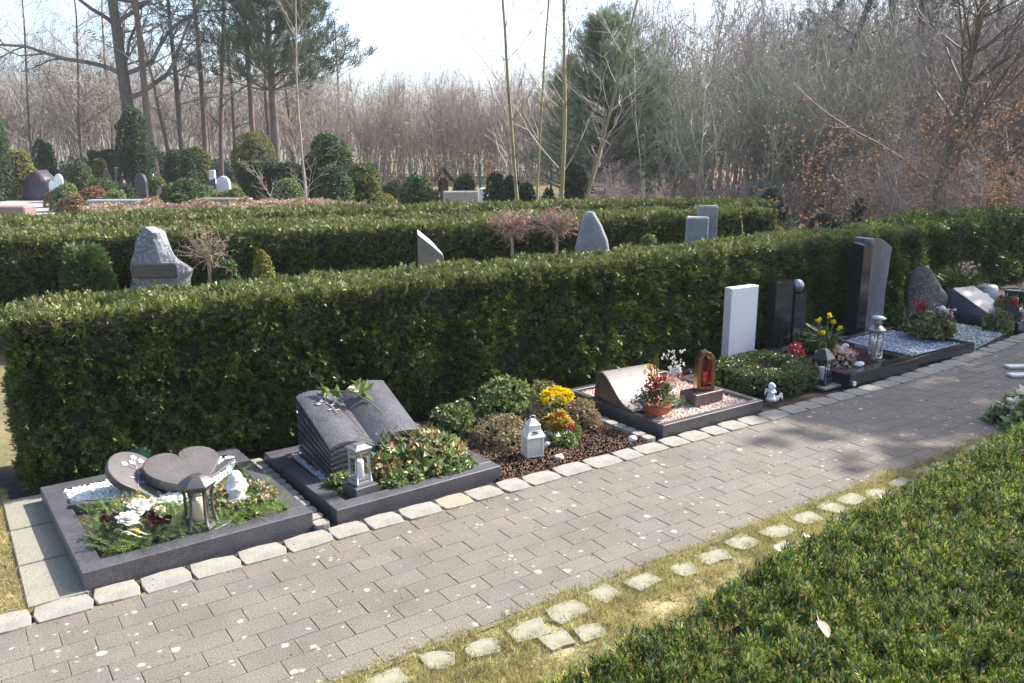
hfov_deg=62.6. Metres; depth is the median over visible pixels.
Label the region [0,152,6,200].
column conifer
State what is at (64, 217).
hedge
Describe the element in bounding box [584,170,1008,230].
forest floor
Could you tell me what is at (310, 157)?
dense conifer
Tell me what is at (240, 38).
pine tree
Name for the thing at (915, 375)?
border stone
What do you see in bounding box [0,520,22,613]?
lawn
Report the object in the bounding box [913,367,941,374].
border stone
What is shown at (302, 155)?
young tree
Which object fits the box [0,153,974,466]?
ground
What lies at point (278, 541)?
joint moss
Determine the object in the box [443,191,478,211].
headstone
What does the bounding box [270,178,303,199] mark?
round bush
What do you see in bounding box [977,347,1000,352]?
border stone
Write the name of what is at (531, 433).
white lantern
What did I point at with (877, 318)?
lantern cap
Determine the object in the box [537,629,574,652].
verge stone
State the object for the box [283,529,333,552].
border stone
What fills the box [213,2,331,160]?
bare tree
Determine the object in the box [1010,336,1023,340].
border stone
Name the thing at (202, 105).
tall tree
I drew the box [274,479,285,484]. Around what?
gap sett
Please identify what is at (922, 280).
natural headstone
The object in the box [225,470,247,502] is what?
angel figurine
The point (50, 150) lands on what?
dark cypress
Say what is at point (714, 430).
border stone
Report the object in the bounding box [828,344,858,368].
white blossom plant
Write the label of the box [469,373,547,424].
variegated shrub
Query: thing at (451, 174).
brown leaves
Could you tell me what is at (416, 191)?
feathery bush
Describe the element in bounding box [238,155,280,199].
young tree
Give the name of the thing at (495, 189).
clipped column bush
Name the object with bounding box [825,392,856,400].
border stone
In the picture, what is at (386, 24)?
sky
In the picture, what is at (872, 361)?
grave soil
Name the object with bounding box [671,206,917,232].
leaf litter
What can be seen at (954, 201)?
leafy underbrush
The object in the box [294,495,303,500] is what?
gap sett
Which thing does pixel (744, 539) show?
verge stone
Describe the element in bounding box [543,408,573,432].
orange leaf plant
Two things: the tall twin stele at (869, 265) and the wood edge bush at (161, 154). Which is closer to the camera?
the tall twin stele at (869, 265)
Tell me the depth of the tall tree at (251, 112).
35.61 m
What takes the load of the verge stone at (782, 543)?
on the grass verge at (663, 606)
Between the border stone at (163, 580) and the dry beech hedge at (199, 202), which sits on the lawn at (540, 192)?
the dry beech hedge at (199, 202)
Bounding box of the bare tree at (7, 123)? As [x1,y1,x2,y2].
[0,5,46,140]
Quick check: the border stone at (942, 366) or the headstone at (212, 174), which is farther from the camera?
the headstone at (212, 174)
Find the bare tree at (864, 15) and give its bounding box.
[768,0,966,176]
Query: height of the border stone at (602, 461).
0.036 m
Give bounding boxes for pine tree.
[168,0,377,162]
[492,0,713,197]
[517,50,635,196]
[583,64,695,195]
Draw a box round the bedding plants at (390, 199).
[375,193,400,213]
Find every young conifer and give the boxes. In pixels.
[758,180,798,231]
[797,207,843,230]
[841,188,872,227]
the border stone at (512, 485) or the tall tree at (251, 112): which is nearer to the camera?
the border stone at (512, 485)
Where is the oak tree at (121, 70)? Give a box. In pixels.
[0,0,259,127]
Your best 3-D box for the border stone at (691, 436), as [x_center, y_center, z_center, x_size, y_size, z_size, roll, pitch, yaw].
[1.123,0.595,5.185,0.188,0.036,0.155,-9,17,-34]
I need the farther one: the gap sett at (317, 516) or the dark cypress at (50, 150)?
the dark cypress at (50, 150)
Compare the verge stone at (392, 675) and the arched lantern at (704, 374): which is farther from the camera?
the arched lantern at (704, 374)
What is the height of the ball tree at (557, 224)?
1.220 m
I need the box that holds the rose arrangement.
[85,488,175,555]
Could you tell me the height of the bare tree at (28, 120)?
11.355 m
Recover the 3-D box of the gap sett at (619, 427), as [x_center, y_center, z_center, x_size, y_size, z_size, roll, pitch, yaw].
[0.685,0.554,5.319,0.073,0.054,0.075,-8,15,-34]
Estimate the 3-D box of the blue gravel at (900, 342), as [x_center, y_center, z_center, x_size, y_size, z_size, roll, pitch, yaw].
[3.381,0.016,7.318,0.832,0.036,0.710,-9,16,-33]
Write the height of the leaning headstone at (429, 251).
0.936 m
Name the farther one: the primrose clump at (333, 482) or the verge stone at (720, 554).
the primrose clump at (333, 482)
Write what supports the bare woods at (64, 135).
on the ground at (6, 449)
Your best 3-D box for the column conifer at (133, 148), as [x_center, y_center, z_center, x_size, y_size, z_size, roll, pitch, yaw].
[-12.656,-6.354,28.294,1.389,3.069,1.283,0,13,0]
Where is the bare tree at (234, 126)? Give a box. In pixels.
[180,1,299,178]
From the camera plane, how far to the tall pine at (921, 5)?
23.58 m
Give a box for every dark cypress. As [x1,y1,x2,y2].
[31,138,54,175]
[43,143,59,176]
[87,149,95,180]
[179,148,198,183]
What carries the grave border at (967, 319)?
on the grave row soil at (10, 481)
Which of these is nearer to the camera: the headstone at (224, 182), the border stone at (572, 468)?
the border stone at (572, 468)
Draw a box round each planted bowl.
[628,355,688,415]
[898,292,957,339]
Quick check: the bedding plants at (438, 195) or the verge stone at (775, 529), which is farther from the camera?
the bedding plants at (438, 195)
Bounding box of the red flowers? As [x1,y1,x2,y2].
[787,342,805,358]
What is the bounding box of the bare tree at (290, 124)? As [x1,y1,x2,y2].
[225,14,345,162]
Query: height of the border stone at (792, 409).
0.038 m
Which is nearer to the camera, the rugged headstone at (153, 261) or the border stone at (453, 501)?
the border stone at (453, 501)
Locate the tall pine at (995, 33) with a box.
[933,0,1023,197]
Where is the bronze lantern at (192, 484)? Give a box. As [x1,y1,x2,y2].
[177,473,219,533]
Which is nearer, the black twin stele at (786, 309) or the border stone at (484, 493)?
the border stone at (484, 493)
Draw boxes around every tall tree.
[72,0,220,177]
[99,0,280,178]
[134,0,287,155]
[135,0,300,176]
[171,0,341,140]
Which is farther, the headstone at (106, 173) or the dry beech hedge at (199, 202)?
the headstone at (106, 173)
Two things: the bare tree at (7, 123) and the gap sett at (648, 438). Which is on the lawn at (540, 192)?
the bare tree at (7, 123)
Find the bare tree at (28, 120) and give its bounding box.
[0,0,76,163]
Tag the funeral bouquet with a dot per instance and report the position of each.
(1008, 410)
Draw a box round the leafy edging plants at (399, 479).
[378,463,429,490]
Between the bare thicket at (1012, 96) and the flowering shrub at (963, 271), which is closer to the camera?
the flowering shrub at (963, 271)
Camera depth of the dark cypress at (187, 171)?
25.38 m
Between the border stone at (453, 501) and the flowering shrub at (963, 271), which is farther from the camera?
the flowering shrub at (963, 271)
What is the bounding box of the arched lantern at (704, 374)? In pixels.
[693,350,715,390]
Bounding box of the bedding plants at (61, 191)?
[49,182,77,211]
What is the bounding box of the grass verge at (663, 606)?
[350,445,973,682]
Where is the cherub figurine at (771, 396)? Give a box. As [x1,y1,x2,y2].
[764,382,782,401]
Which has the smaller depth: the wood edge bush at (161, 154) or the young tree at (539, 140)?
the young tree at (539, 140)
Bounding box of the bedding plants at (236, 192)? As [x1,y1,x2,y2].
[217,187,247,197]
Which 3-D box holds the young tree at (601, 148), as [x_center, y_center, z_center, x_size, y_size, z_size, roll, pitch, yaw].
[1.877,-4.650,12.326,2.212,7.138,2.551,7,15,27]
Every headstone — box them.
[19,170,53,199]
[49,180,54,190]
[54,174,63,187]
[102,168,110,179]
[104,452,164,497]
[114,167,122,184]
[126,225,192,307]
[135,173,148,198]
[141,446,218,496]
[156,186,169,199]
[205,178,217,197]
[209,170,215,179]
[217,176,230,195]
[296,380,419,476]
[417,230,443,267]
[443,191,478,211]
[479,188,487,202]
[574,211,608,255]
[594,364,682,413]
[685,205,717,241]
[903,265,945,316]
[947,286,1000,316]
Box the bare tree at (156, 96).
[79,0,230,152]
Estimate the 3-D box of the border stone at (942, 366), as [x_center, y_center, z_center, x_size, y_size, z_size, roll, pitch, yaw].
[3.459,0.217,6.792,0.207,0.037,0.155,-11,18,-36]
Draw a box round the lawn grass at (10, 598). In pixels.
[0,487,33,615]
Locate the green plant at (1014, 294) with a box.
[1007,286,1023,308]
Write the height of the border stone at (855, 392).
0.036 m
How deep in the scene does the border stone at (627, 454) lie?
4.86 m
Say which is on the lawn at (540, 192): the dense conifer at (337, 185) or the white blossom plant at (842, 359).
the dense conifer at (337, 185)
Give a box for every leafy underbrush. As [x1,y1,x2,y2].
[577,136,918,226]
[821,112,1023,224]
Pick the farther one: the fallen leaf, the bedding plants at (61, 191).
the bedding plants at (61, 191)
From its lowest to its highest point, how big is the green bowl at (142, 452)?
0.156 m
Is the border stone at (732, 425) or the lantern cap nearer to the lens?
the border stone at (732, 425)
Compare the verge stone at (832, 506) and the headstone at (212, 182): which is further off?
the headstone at (212, 182)
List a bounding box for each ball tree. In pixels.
[174,221,239,283]
[484,204,538,255]
[529,202,582,252]
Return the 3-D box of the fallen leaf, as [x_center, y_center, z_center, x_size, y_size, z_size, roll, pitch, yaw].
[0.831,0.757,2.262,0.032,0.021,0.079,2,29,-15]
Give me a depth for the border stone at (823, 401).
5.87 m
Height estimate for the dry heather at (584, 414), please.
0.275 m
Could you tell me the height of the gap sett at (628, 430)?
0.054 m
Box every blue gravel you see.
[292,452,372,481]
[842,330,961,355]
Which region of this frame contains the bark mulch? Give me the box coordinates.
[418,421,646,479]
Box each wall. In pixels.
[86,199,151,208]
[204,198,252,203]
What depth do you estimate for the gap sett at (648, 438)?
5.09 m
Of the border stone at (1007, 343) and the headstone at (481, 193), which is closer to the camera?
the border stone at (1007, 343)
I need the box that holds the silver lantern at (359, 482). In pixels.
[342,442,377,497]
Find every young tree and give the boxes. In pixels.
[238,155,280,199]
[273,0,366,197]
[432,0,572,199]
[482,0,602,199]
[483,0,607,198]
[561,0,672,199]
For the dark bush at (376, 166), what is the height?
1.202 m
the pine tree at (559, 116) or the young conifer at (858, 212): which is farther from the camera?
the pine tree at (559, 116)
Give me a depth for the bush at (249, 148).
28.94 m
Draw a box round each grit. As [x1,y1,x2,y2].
[29,363,1010,681]
[323,435,983,679]
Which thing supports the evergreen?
on the lawn at (540, 192)
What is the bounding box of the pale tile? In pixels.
[809,382,840,390]
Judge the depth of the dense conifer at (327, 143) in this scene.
21.67 m
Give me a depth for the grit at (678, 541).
3.88 m
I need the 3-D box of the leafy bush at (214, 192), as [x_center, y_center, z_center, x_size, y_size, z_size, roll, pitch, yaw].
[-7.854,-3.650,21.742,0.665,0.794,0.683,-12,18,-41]
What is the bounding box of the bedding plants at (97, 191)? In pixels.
[77,184,106,199]
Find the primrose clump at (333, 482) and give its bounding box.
[321,469,354,493]
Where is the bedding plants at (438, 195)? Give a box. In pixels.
[426,189,439,211]
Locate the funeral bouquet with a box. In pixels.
[978,384,1023,430]
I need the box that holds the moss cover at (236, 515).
[158,497,295,544]
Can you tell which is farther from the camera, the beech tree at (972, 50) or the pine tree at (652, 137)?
the pine tree at (652, 137)
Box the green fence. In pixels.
[147,159,695,196]
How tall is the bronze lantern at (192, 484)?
0.245 m
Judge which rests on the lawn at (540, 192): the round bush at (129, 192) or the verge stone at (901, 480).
the round bush at (129, 192)
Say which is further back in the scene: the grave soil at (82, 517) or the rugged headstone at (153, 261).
the rugged headstone at (153, 261)
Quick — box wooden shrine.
[431,167,454,211]
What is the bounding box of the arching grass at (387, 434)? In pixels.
[356,425,411,448]
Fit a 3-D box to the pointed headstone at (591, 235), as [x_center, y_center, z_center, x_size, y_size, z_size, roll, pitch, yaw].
[0.777,-0.673,8.058,0.488,1.130,0.169,0,13,0]
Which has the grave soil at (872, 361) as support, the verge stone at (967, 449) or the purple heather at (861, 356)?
the purple heather at (861, 356)
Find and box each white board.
[1004,364,1023,368]
[1006,372,1023,377]
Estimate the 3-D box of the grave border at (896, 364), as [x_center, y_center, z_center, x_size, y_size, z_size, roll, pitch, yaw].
[2.614,0.175,6.788,0.910,0.140,0.855,-9,16,-33]
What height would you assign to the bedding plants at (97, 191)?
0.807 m
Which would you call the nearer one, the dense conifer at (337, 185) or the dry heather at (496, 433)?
the dry heather at (496, 433)
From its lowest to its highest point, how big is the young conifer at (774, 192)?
1.154 m
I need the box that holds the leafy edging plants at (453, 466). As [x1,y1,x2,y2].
[430,451,476,476]
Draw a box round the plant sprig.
[320,378,382,413]
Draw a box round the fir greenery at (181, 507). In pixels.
[75,459,291,552]
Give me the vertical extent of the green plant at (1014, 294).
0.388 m
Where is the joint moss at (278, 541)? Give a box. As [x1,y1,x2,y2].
[31,388,856,623]
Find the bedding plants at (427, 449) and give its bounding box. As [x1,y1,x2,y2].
[364,423,470,482]
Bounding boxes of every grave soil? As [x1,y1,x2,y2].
[76,469,282,558]
[288,456,386,499]
[816,358,887,369]
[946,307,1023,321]
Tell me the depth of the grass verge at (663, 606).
3.18 m
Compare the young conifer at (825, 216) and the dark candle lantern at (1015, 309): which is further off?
the young conifer at (825, 216)
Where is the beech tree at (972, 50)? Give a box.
[762,0,1023,212]
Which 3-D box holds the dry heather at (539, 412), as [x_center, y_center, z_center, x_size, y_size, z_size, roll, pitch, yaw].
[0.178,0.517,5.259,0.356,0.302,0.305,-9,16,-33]
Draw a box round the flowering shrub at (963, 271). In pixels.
[934,259,995,292]
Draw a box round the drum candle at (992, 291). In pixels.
[976,284,997,300]
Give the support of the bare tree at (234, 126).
on the lawn at (540, 192)
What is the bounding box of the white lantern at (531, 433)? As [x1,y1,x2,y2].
[519,415,545,458]
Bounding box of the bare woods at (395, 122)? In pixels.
[242,38,629,183]
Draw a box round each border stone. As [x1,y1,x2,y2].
[0,609,31,634]
[33,594,93,622]
[93,579,139,605]
[140,567,192,593]
[189,555,241,579]
[237,542,286,564]
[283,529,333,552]
[327,521,369,539]
[363,512,404,529]
[398,501,442,520]
[435,493,473,509]
[463,485,503,500]
[495,478,530,492]
[521,470,562,485]
[552,461,592,476]
[582,454,623,468]
[611,448,643,460]
[632,442,669,454]
[658,436,690,447]
[677,430,711,441]
[699,426,729,435]
[716,420,748,430]
[736,415,769,425]
[757,409,790,420]
[778,405,807,414]
[793,401,822,409]
[808,397,838,405]
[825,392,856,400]
[843,388,870,395]
[857,384,883,391]
[871,380,900,387]
[885,376,914,383]
[900,372,928,379]
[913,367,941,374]
[926,363,954,370]
[941,359,965,366]
[951,356,974,361]
[962,353,982,359]
[969,350,992,355]
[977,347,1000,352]
[987,343,1010,349]
[996,341,1016,345]
[1003,338,1023,343]
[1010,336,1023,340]
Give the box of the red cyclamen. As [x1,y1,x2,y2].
[565,424,574,433]
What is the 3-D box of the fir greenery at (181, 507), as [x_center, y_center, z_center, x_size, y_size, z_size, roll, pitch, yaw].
[-1.545,0.749,3.929,0.909,0.102,0.786,-9,16,-33]
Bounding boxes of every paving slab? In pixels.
[3,494,50,532]
[10,522,66,566]
[18,555,88,610]
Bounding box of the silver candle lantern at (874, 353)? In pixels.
[866,325,885,359]
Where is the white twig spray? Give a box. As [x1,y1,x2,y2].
[661,349,692,376]
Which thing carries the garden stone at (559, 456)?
on the bark mulch
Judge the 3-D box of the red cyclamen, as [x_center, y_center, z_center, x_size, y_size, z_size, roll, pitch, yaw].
[0.356,0.548,5.074,0.075,0.099,0.097,-1,13,-4]
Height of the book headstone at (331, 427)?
0.404 m
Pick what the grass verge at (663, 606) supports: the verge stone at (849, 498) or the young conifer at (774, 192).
the verge stone at (849, 498)
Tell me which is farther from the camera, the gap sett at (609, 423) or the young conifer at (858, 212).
the young conifer at (858, 212)
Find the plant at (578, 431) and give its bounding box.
[560,422,585,437]
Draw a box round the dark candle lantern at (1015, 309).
[1003,288,1023,316]
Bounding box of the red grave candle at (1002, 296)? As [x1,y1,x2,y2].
[999,293,1007,300]
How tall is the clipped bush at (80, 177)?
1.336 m
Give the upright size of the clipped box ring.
0.236 m
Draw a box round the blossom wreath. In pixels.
[207,479,277,517]
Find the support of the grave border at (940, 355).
on the grave row soil at (10, 481)
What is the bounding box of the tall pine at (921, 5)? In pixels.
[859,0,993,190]
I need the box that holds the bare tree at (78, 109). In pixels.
[23,0,140,160]
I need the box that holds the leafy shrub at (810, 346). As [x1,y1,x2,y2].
[791,321,839,352]
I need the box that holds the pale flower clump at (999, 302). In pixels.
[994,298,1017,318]
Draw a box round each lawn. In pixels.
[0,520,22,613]
[65,178,559,215]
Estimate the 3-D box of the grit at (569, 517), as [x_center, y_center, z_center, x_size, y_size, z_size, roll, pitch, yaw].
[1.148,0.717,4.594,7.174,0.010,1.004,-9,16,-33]
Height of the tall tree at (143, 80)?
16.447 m
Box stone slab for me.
[0,205,36,226]
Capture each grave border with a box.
[40,447,312,594]
[264,422,500,525]
[567,370,762,439]
[769,340,918,389]
[835,327,974,368]
[945,300,1023,334]
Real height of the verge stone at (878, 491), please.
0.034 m
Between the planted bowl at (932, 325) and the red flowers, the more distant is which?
the planted bowl at (932, 325)
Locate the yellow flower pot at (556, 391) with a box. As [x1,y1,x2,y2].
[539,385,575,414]
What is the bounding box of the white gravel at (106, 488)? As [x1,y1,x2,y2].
[63,456,235,506]
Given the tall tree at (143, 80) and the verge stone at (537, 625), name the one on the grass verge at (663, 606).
the verge stone at (537, 625)
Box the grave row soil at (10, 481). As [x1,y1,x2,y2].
[0,279,1023,622]
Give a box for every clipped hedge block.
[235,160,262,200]
[250,160,302,199]
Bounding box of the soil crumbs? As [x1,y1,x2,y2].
[7,362,972,629]
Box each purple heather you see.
[756,363,774,373]
[844,346,870,365]
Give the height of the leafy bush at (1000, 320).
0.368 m
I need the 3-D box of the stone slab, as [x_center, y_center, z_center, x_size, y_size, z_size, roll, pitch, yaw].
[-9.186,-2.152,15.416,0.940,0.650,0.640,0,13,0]
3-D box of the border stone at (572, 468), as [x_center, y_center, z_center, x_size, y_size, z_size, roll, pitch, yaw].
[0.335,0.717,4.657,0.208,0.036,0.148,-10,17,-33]
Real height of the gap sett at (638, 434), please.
0.054 m
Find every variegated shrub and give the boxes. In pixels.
[428,398,478,437]
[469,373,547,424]
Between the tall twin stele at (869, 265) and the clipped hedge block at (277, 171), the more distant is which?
the clipped hedge block at (277, 171)
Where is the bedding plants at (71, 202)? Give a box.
[54,193,89,214]
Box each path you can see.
[0,195,66,224]
[0,343,1023,682]
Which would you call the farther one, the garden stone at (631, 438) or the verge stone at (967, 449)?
the garden stone at (631, 438)
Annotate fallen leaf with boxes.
[816,610,830,637]
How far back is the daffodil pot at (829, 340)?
6.50 m
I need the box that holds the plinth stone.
[680,387,722,405]
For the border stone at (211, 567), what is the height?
0.035 m
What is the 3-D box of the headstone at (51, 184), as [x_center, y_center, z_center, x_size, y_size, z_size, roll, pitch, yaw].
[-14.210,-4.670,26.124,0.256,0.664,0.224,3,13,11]
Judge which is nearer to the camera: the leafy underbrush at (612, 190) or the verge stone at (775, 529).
the verge stone at (775, 529)
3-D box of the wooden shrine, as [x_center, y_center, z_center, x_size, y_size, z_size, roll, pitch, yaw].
[-1.688,-3.679,20.707,0.520,1.207,0.360,-4,14,-17]
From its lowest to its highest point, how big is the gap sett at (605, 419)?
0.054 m
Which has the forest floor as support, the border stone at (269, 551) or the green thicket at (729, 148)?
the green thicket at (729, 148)
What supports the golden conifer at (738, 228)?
on the ground at (6, 449)
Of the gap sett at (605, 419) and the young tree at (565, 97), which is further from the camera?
the young tree at (565, 97)
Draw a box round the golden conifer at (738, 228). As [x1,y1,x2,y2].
[731,206,744,236]
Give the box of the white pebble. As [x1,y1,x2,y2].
[854,361,863,366]
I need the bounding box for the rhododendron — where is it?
[161,148,183,184]
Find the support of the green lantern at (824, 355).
on the pale tile
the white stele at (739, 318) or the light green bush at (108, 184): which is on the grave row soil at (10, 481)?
the white stele at (739, 318)
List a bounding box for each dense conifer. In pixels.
[297,150,323,198]
[309,131,354,175]
[313,163,357,202]
[347,163,387,213]
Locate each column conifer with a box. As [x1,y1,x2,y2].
[0,119,17,200]
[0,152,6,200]
[113,106,157,194]
[558,163,591,208]
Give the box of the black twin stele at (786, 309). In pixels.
[757,279,806,351]
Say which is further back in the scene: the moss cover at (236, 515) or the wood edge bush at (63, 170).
the wood edge bush at (63, 170)
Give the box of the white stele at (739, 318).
[720,284,758,361]
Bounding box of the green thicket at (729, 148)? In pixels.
[599,0,957,222]
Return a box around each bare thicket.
[554,0,1023,199]
[702,0,1023,223]
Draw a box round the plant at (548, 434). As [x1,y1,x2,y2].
[542,430,554,445]
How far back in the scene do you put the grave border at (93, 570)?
3.72 m
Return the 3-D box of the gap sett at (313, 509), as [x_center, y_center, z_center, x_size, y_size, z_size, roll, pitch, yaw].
[-0.987,0.842,4.093,0.075,0.054,0.087,-9,16,-33]
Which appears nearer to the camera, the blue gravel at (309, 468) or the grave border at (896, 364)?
the blue gravel at (309, 468)
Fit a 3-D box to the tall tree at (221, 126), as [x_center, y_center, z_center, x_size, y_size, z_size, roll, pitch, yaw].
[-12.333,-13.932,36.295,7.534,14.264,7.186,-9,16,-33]
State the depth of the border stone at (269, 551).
3.69 m
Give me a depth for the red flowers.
6.54 m
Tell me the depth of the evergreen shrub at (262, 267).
7.29 m
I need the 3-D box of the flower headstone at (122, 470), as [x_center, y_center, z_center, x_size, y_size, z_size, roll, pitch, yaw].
[-1.856,0.672,4.127,0.243,0.227,0.270,-9,16,-33]
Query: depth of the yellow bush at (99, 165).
28.30 m
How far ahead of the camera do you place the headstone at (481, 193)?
24.60 m
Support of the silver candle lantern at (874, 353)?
on the grave soil at (872, 361)
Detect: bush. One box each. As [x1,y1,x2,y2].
[7,149,36,199]
[53,239,122,307]
[55,155,89,183]
[65,161,93,191]
[84,177,118,191]
[91,157,111,181]
[116,182,138,198]
[147,148,168,177]
[147,175,164,198]
[160,177,213,203]
[184,145,212,183]
[205,186,217,197]
[211,157,236,182]
[230,131,275,188]
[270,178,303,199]
[358,163,380,189]
[398,172,437,213]
[451,172,479,211]
[482,171,511,209]
[503,174,524,201]
[518,181,535,209]
[542,186,555,209]
[882,279,907,327]
[981,307,1015,334]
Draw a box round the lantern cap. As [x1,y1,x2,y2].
[870,315,886,325]
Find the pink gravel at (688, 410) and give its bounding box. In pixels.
[583,374,747,421]
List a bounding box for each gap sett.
[251,458,263,464]
[257,464,268,469]
[263,468,274,473]
[268,473,279,478]
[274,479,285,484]
[281,484,292,489]
[287,490,298,495]
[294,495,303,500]
[300,500,309,506]
[307,506,316,513]
[313,513,322,520]
[313,519,329,530]
[601,417,609,424]
[605,420,617,427]
[613,424,626,431]
[622,427,635,434]
[631,431,645,438]
[641,435,654,442]
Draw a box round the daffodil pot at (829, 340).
[802,312,849,364]
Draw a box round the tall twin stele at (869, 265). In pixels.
[844,236,891,335]
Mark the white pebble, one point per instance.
(859, 364)
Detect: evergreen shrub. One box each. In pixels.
[212,258,243,283]
[250,249,275,299]
[639,233,657,246]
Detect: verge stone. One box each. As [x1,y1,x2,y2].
[365,667,411,682]
[417,651,454,671]
[464,637,499,660]
[506,617,550,643]
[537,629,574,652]
[545,599,590,625]
[572,623,607,644]
[585,584,621,604]
[622,571,662,592]
[669,562,696,577]
[693,549,731,565]
[724,533,757,551]
[757,523,795,538]
[771,540,797,550]
[789,511,824,525]
[817,501,843,513]
[835,492,866,506]
[865,488,892,499]
[887,477,914,488]
[918,467,934,475]
[962,446,978,451]
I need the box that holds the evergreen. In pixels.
[381,178,402,198]
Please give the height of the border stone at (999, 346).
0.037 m
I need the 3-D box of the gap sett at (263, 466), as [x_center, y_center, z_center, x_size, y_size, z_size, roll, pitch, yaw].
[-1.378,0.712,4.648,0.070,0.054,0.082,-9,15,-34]
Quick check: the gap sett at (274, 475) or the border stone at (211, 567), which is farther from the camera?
the gap sett at (274, 475)
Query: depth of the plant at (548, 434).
5.04 m
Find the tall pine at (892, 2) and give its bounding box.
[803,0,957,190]
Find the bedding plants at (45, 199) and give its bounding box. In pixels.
[43,188,55,206]
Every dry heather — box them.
[463,413,524,451]
[517,401,551,431]
[561,397,603,429]
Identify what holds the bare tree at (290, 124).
on the lawn at (540, 192)
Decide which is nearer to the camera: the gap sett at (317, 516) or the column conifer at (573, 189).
the gap sett at (317, 516)
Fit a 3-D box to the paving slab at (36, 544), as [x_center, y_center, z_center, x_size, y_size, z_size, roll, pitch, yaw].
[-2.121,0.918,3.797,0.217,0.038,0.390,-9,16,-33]
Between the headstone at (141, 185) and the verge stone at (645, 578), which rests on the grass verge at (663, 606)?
the verge stone at (645, 578)
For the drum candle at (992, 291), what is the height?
0.240 m
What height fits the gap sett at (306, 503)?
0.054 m
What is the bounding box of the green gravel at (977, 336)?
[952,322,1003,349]
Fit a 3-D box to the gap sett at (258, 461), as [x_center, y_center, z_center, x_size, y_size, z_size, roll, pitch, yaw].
[-1.430,0.694,4.720,0.073,0.054,0.083,-10,17,-33]
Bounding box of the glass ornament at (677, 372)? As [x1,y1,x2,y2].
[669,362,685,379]
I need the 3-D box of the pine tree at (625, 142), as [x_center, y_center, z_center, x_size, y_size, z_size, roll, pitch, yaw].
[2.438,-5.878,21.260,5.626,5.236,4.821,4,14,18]
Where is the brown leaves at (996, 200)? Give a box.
[700,74,1023,231]
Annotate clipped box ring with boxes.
[715,348,819,397]
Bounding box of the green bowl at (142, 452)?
[127,447,154,457]
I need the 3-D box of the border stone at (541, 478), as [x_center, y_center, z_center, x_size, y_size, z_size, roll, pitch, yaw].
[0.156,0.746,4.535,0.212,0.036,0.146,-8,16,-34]
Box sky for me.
[0,0,1020,156]
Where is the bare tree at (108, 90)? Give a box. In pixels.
[42,0,167,148]
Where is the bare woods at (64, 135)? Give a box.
[0,0,366,180]
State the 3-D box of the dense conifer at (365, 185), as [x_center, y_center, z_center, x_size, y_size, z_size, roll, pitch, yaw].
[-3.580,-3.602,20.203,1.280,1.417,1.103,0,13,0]
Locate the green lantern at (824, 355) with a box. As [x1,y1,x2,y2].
[810,348,834,385]
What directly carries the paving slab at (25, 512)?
on the grave row soil at (10, 481)
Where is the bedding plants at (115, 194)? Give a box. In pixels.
[103,189,126,198]
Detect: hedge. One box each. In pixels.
[0,194,779,230]
[0,203,777,345]
[0,221,931,492]
[77,195,370,222]
[85,148,128,183]
[534,419,1023,682]
[861,204,1023,297]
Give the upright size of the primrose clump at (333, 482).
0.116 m
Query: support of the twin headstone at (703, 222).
on the ground at (6, 449)
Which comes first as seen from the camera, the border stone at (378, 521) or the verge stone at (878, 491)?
the border stone at (378, 521)
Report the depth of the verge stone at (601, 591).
3.36 m
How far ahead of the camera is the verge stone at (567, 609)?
3.23 m
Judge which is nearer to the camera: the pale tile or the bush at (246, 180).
the pale tile
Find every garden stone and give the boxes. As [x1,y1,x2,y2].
[554,453,563,459]
[628,435,636,441]
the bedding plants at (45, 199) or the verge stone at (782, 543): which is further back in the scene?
the bedding plants at (45, 199)
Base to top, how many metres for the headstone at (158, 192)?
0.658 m
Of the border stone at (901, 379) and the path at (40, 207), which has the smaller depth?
the border stone at (901, 379)
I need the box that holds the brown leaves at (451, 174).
[226,112,726,186]
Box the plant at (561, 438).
[549,430,579,447]
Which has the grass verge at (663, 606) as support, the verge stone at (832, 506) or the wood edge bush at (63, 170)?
the verge stone at (832, 506)
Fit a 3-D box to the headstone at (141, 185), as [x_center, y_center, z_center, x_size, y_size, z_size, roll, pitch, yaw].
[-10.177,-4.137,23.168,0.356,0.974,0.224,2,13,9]
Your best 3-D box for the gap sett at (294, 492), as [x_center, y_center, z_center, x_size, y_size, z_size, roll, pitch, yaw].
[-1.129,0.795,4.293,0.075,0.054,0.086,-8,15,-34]
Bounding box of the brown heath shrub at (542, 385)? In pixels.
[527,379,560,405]

